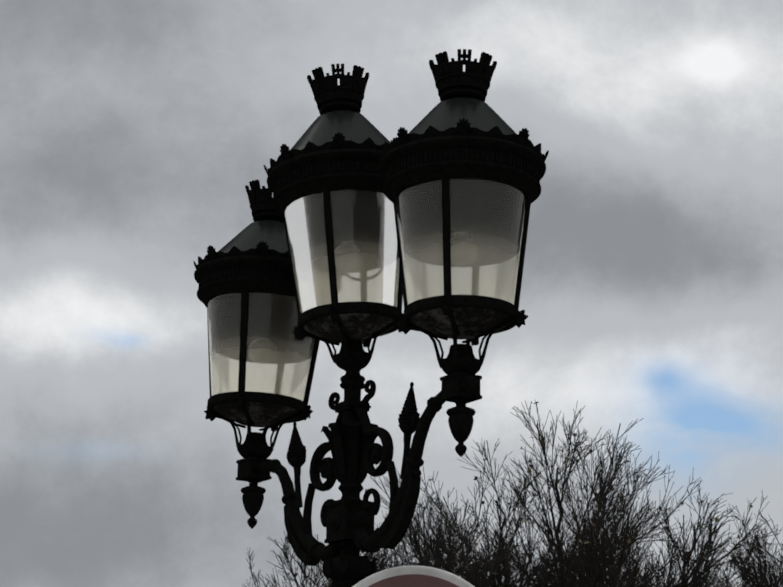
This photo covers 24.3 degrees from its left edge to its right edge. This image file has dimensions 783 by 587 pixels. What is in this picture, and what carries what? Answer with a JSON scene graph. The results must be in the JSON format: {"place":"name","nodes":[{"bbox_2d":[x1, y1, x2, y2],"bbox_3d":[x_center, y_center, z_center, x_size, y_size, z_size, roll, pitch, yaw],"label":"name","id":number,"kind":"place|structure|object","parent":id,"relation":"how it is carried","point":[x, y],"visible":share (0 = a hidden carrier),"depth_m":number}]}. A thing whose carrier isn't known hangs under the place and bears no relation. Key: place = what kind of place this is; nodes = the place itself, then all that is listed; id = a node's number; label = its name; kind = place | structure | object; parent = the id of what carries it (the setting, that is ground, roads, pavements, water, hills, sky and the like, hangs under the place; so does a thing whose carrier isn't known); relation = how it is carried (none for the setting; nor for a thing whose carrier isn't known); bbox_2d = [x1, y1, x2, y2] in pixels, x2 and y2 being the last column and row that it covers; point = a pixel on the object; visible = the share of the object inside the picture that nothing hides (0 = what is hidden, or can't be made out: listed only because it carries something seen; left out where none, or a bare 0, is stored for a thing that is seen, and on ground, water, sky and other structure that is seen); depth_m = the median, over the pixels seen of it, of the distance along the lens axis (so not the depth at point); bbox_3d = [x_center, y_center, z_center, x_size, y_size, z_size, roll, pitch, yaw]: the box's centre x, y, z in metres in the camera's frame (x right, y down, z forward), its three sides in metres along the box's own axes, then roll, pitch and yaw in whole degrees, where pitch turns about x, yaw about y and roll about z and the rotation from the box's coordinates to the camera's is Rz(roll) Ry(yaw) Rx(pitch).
{"place":"outdoors","nodes":[
{"label":"outdoors","id":0,"kind":"place"},
{"bbox_2d":[242,512,487,586],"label":"tree","id":1,"kind":"object","parent":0,"point":[255,577],"depth_m":56.06},
{"bbox_2d":[193,49,548,586],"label":"street lamp","id":2,"kind":"object","parent":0,"point":[403,161],"visible":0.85,"depth_m":6.18},
{"bbox_2d":[213,307,510,426],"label":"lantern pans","id":3,"kind":"object","parent":2,"relation":"attached to","point":[471,322],"visible":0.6,"depth_m":6.25},
{"bbox_2d":[248,232,477,363],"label":"lantern bulbs","id":4,"kind":"object","parent":2,"relation":"in","point":[355,264],"depth_m":6.39},
{"bbox_2d":[207,178,526,400],"bbox_3d":[-0.147,-0.025,6.410,0.485,0.627,1.751,11,-19,-31],"label":"lantern glass","id":5,"kind":"object","parent":2,"relation":"attached to","point":[416,277],"visible":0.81,"depth_m":6.29},
{"bbox_2d":[210,179,524,363],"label":"lantern reflectors","id":6,"kind":"object","parent":2,"relation":"in","point":[317,227],"visible":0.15,"depth_m":6.27},
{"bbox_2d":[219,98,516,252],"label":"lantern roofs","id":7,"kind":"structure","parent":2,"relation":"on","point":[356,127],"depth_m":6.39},
{"bbox_2d":[0,0,782,586],"label":"sky","id":8,"kind":"structure","parent":0,"point":[133,133]},
{"bbox_2d":[260,488,553,586],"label":"tree","id":9,"kind":"object","parent":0,"point":[285,553],"depth_m":49.65},
{"bbox_2d":[352,565,473,586],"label":"road sign","id":10,"kind":"object","parent":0,"point":[412,569],"visible":1,"depth_m":5.99},
{"bbox_2d":[368,574,458,586],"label":"road sign","id":11,"kind":"object","parent":10,"relation":"in","point":[412,580],"visible":1,"depth_m":5.98},
{"bbox_2d":[300,401,782,586],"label":"tree","id":12,"kind":"object","parent":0,"point":[591,564],"depth_m":42.74},
{"bbox_2d":[455,512,673,586],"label":"tree","id":13,"kind":"object","parent":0,"point":[577,546],"depth_m":62.33},
{"bbox_2d":[608,497,782,586],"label":"tree","id":14,"kind":"object","parent":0,"point":[764,567],"depth_m":47.40},
{"bbox_2d":[734,546,782,586],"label":"tree","id":15,"kind":"object","parent":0,"point":[763,571],"depth_m":59.35}
]}

